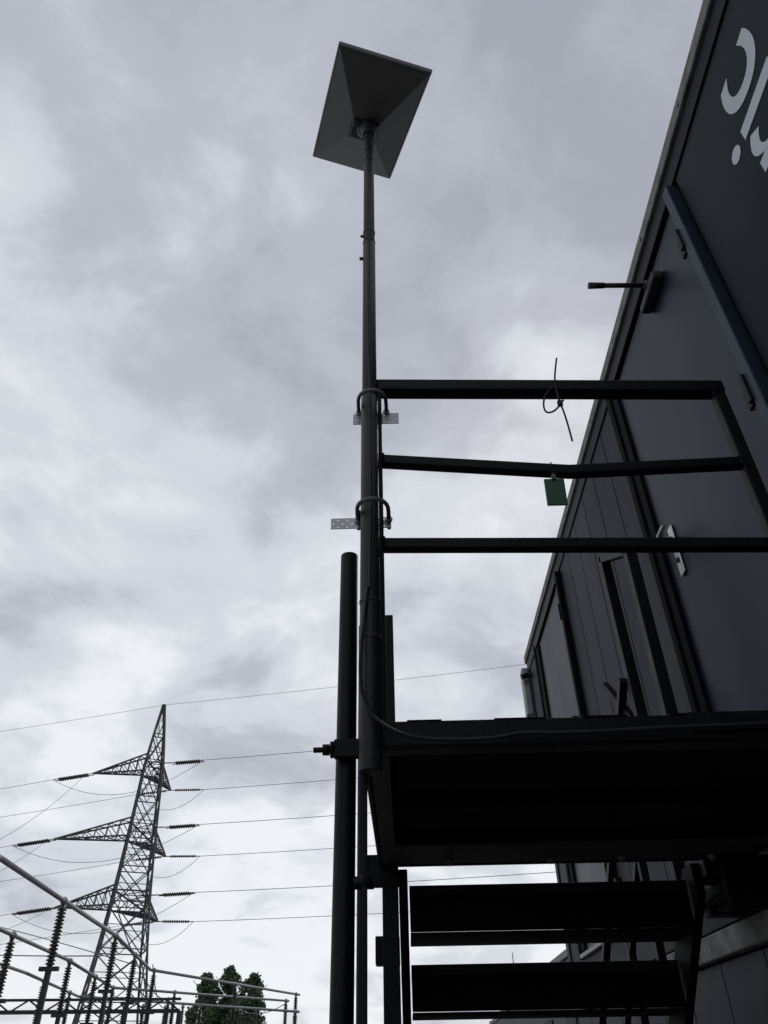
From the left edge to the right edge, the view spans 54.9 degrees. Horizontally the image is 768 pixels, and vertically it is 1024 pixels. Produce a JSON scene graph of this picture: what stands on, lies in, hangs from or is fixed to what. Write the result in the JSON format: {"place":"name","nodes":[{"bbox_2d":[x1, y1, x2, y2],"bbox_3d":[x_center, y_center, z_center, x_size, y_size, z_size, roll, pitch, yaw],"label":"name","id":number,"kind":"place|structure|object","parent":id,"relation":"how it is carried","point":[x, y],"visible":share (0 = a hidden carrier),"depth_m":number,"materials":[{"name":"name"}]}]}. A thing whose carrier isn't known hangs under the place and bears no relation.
{"place":"outdoors","nodes":[
{"label":"outdoors","id":0,"kind":"place"},
{"bbox_2d":[0,0,702,1023],"label":"sky","id":1,"kind":"structure","parent":0,"point":[181,272],"materials":[{"name":"grey"}]},
{"bbox_2d":[534,578,555,649],"bbox_3d":[1.305,0.821,5.904,0.060,0.050,1.116,-2,-37,1],"label":"service door frame head","id":2,"kind":"object","parent":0,"point":[545,613],"visible":0.47,"depth_m":5.87},
{"bbox_2d":[533,645,584,959],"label":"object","id":3,"kind":"object","parent":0,"point":[580,952],"visible":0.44,"depth_m":6.07,"materials":[{"name":"grey metal"}]},
{"bbox_2d":[536,645,586,951],"bbox_3d":[1.315,2.034,5.590,0.016,2.220,0.110,-2,-37,1],"label":"service door seal strip","id":4,"kind":"object","parent":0,"point":[547,714],"visible":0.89,"depth_m":5.96,"materials":[{"name":"black rubber"}]},
{"bbox_2d":[554,571,617,877],"bbox_3d":[1.302,1.374,4.748,0.065,2.330,0.050,-2,-37,1],"label":"service door frame hinge side","id":5,"kind":"object","parent":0,"point":[580,700],"visible":0.24,"depth_m":5.06,"materials":[{"name":"grey metal"}]},
{"bbox_2d":[580,943,601,958],"bbox_3d":[1.332,2.645,4.515,0.070,0.025,1.116,-2,-37,1],"label":"service door threshold","id":6,"kind":"object","parent":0,"point":[592,950],"visible":0.39,"depth_m":4.68,"materials":[{"name":"grey metal"}]},
{"label":"ground","id":7,"kind":"structure","parent":0,"visible":0},
{"bbox_2d":[11,704,204,1023],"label":"transmission tower","id":8,"kind":"structure","parent":7,"relation":"on","point":[142,913],"depth_m":95.38,"materials":[{"name":"metal"}]},
{"bbox_2d":[0,664,552,944],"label":"power line","id":9,"kind":"object","parent":8,"relation":"attached to","point":[195,826],"visible":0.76,"depth_m":99.30,"materials":[{"name":"black metal"}]},
{"bbox_2d":[0,854,299,1023],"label":"substation busbar","id":10,"kind":"object","parent":7,"relation":"on","point":[62,999],"visible":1,"depth_m":24.21,"materials":[{"name":"metal"}]},
{"bbox_2d":[184,971,221,1023],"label":"poplar tree","id":11,"kind":"object","parent":7,"relation":"on","point":[209,1015],"visible":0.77,"depth_m":74.86,"materials":[{"name":"green plant"}]},
{"bbox_2d":[208,965,244,1023],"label":"poplar tree","id":12,"kind":"object","parent":7,"relation":"on","point":[230,973],"visible":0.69,"depth_m":76.73,"materials":[{"name":"green plant"}]},
{"bbox_2d":[234,972,267,1023],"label":"poplar tree","id":13,"kind":"object","parent":7,"relation":"on","point":[254,979],"visible":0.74,"depth_m":74.94,"materials":[{"name":"green plant"}]},
{"bbox_2d":[313,552,373,1023],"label":"support post","id":14,"kind":"object","parent":7,"relation":"on","point":[342,749],"visible":0.87,"depth_m":1.55,"materials":[{"name":"black metal"}]},
{"bbox_2d":[489,944,578,1023],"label":"container row","id":15,"kind":"object","parent":7,"relation":"on","point":[562,956],"visible":0.12,"depth_m":16.39,"materials":[{"name":"blue paint"}]},
{"bbox_2d":[545,1018,577,1023],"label":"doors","id":16,"kind":"structure","parent":15,"relation":"in","point":[569,1020],"depth_m":13.97,"materials":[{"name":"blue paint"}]},
{"bbox_2d":[356,379,767,1023],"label":"stair platform","id":17,"kind":"structure","parent":7,"relation":"on","point":[642,799],"depth_m":2.27,"materials":[{"name":"black metal"}]},
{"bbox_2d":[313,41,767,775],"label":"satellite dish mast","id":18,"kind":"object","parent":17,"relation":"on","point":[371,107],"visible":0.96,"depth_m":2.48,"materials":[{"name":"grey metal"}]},
{"bbox_2d":[544,462,567,505],"bbox_3d":[0.469,-0.081,2.040,0.056,0.146,0.026,-2,-37,1],"label":"green tag","id":19,"kind":"object","parent":17,"relation":"attached to","point":[555,491],"visible":0.94,"depth_m":2.02,"materials":[{"name":"plastic"}]},
{"bbox_2d":[543,358,572,441],"bbox_3d":[0.508,-0.341,2.206,0.076,0.361,0.016,-2,-37,1],"label":"cable tie","id":20,"kind":"object","parent":17,"relation":"attached to","point":[559,403],"visible":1,"depth_m":2.19,"materials":[{"name":"black plastic"}]},
{"bbox_2d":[572,910,767,1023],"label":"plinth container","id":21,"kind":"object","parent":7,"relation":"on","point":[732,983],"visible":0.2,"depth_m":2.71,"materials":[{"name":"metal"}]},
{"bbox_2d":[582,848,767,961],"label":"bottom rail","id":22,"kind":"object","parent":21,"relation":"on","point":[645,950],"depth_m":3.56,"materials":[{"name":"weathered galvanised steel"}]},
{"bbox_2d":[528,670,571,961],"bbox_3d":[1.372,2.397,6.093,0.060,2.332,0.088,-2,-37,1],"label":"corner post","id":23,"kind":"object","parent":22,"relation":"on","point":[556,865],"visible":0.15,"depth_m":6.16,"materials":[{"name":"grey metal"}]},
{"bbox_2d":[520,672,528,679],"bbox_3d":[1.286,1.500,6.771,0.076,0.067,0.050,-2,-37,1],"label":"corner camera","id":24,"kind":"object","parent":23,"relation":"attached to","point":[524,675],"visible":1,"depth_m":6.75,"materials":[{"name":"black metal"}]},
{"bbox_2d":[520,668,533,716],"bbox_3d":[1.321,1.660,6.792,0.080,0.450,0.110,-2,-37,1],"label":"corner junction box","id":25,"kind":"object","parent":23,"relation":"attached to","point":[527,698],"visible":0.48,"depth_m":6.73,"materials":[{"name":"metal"}]},
{"bbox_2d":[539,591,614,951],"bbox_3d":[1.330,1.741,5.203,0.042,2.236,1.092,-2,-37,1],"label":"service door leaf","id":26,"kind":"object","parent":22,"relation":"on","point":[558,680],"visible":0.14,"depth_m":5.47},
{"bbox_2d":[556,590,578,714],"bbox_3d":[1.289,1.429,4.788,0.012,2.210,0.040,-2,-37,1],"label":"service door inner edge","id":27,"kind":"object","parent":26,"relation":"attached to","point":[568,658],"visible":0.06,"depth_m":5.10,"materials":[{"name":"black metal"}]},
{"bbox_2d":[619,213,767,711],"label":"door leaf","id":28,"kind":"object","parent":22,"relation":"on","point":[678,333],"visible":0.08,"depth_m":2.84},
{"bbox_2d":[640,271,662,313],"bbox_3d":[1.182,-0.970,3.273,0.048,0.045,0.200,-2,-37,1],"label":"door closer body","id":29,"kind":"object","parent":28,"relation":"attached to","point":[651,291],"visible":1,"depth_m":3.25,"materials":[{"name":"black metal"}]},
{"bbox_2d":[588,280,647,291],"bbox_3d":[1.050,-1.005,3.292,0.286,0.042,0.051,-2,-37,1],"label":"door closer arm","id":30,"kind":"object","parent":29,"relation":"attached to","point":[602,285],"depth_m":3.28},
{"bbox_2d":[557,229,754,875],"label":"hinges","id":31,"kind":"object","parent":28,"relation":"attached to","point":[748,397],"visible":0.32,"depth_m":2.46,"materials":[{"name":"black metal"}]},
{"bbox_2d":[612,400,711,711],"bbox_3d":[1.232,0.250,3.245,0.016,2.220,0.065,-2,-37,1],"label":"door seal strip","id":32,"kind":"object","parent":28,"relation":"attached to","point":[701,694],"depth_m":3.19,"materials":[{"name":"black rubber"}]},
{"bbox_2d":[667,525,685,576],"bbox_3d":[1.230,0.161,3.112,0.012,0.240,0.045,-2,-37,1],"label":"door handle plate","id":33,"kind":"object","parent":28,"relation":"attached to","point":[681,566],"depth_m":3.07,"materials":[{"name":"silver metal"}]},
{"bbox_2d":[656,523,671,536],"bbox_3d":[1.188,0.086,3.108,0.075,0.025,0.118,-2,-37,1],"label":"door handle","id":34,"kind":"object","parent":33,"relation":"attached to","point":[661,529],"visible":0.44,"depth_m":3.09,"materials":[{"name":"silver metal"}]},
{"bbox_2d":[676,184,767,374],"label":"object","id":35,"kind":"object","parent":21,"relation":"on","point":[755,347],"depth_m":2.66,"materials":[{"name":"navy paint"}]},
{"bbox_2d":[530,659,583,961],"bbox_3d":[1.360,2.239,5.885,0.030,2.330,0.423,-2,-37,1],"label":"wall panels end","id":36,"kind":"object","parent":35,"relation":"attached to","point":[563,879],"depth_m":6.32,"materials":[{"name":"blue paint"}]},
{"bbox_2d":[524,0,713,663],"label":"roof edge rail","id":37,"kind":"object","parent":35,"relation":"on","point":[696,43],"visible":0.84,"depth_m":3.42,"materials":[{"name":"grey metal"}]},
{"bbox_2d":[526,103,677,651],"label":"rail bolts","id":38,"kind":"object","parent":37,"relation":"attached to","point":[676,105],"visible":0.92,"depth_m":3.91,"materials":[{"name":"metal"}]},
{"bbox_2d":[527,0,728,671],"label":"top rail","id":39,"kind":"object","parent":35,"relation":"attached to","point":[716,17],"visible":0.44,"depth_m":3.09,"materials":[{"name":"grey metal"}]},
{"bbox_2d":[560,409,697,880],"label":"wall panels","id":40,"kind":"object","parent":35,"relation":"attached to","point":[606,508],"visible":0.27,"depth_m":4.17,"materials":[{"name":"blue paint"}]},
{"bbox_2d":[611,199,668,379],"bbox_3d":[1.222,-0.974,3.545,0.060,0.050,1.106,-2,-37,1],"label":"door frame head","id":41,"kind":"object","parent":35,"relation":"attached to","point":[659,228],"depth_m":3.44},
{"bbox_2d":[606,400,700,711],"bbox_3d":[1.252,0.284,3.316,0.065,2.330,0.050,-2,-37,1],"label":"door frame lock side","id":42,"kind":"object","parent":35,"relation":"attached to","point":[681,657],"depth_m":3.28,"materials":[{"name":"grey metal"}]},
{"bbox_2d":[662,185,767,429],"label":"door frame hinge side","id":43,"kind":"object","parent":35,"relation":"attached to","point":[748,361],"depth_m":2.62,"materials":[{"name":"grey metal"}]},
{"bbox_2d":[676,0,767,369],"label":"wall panels","id":44,"kind":"object","parent":35,"relation":"attached to","point":[726,198],"visible":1,"depth_m":2.53,"materials":[{"name":"blue paint"}]},
{"bbox_2d":[721,28,767,171],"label":"lettering","id":45,"kind":"object","parent":44,"relation":"attached to","point":[730,103],"visible":1,"depth_m":2.42}
]}

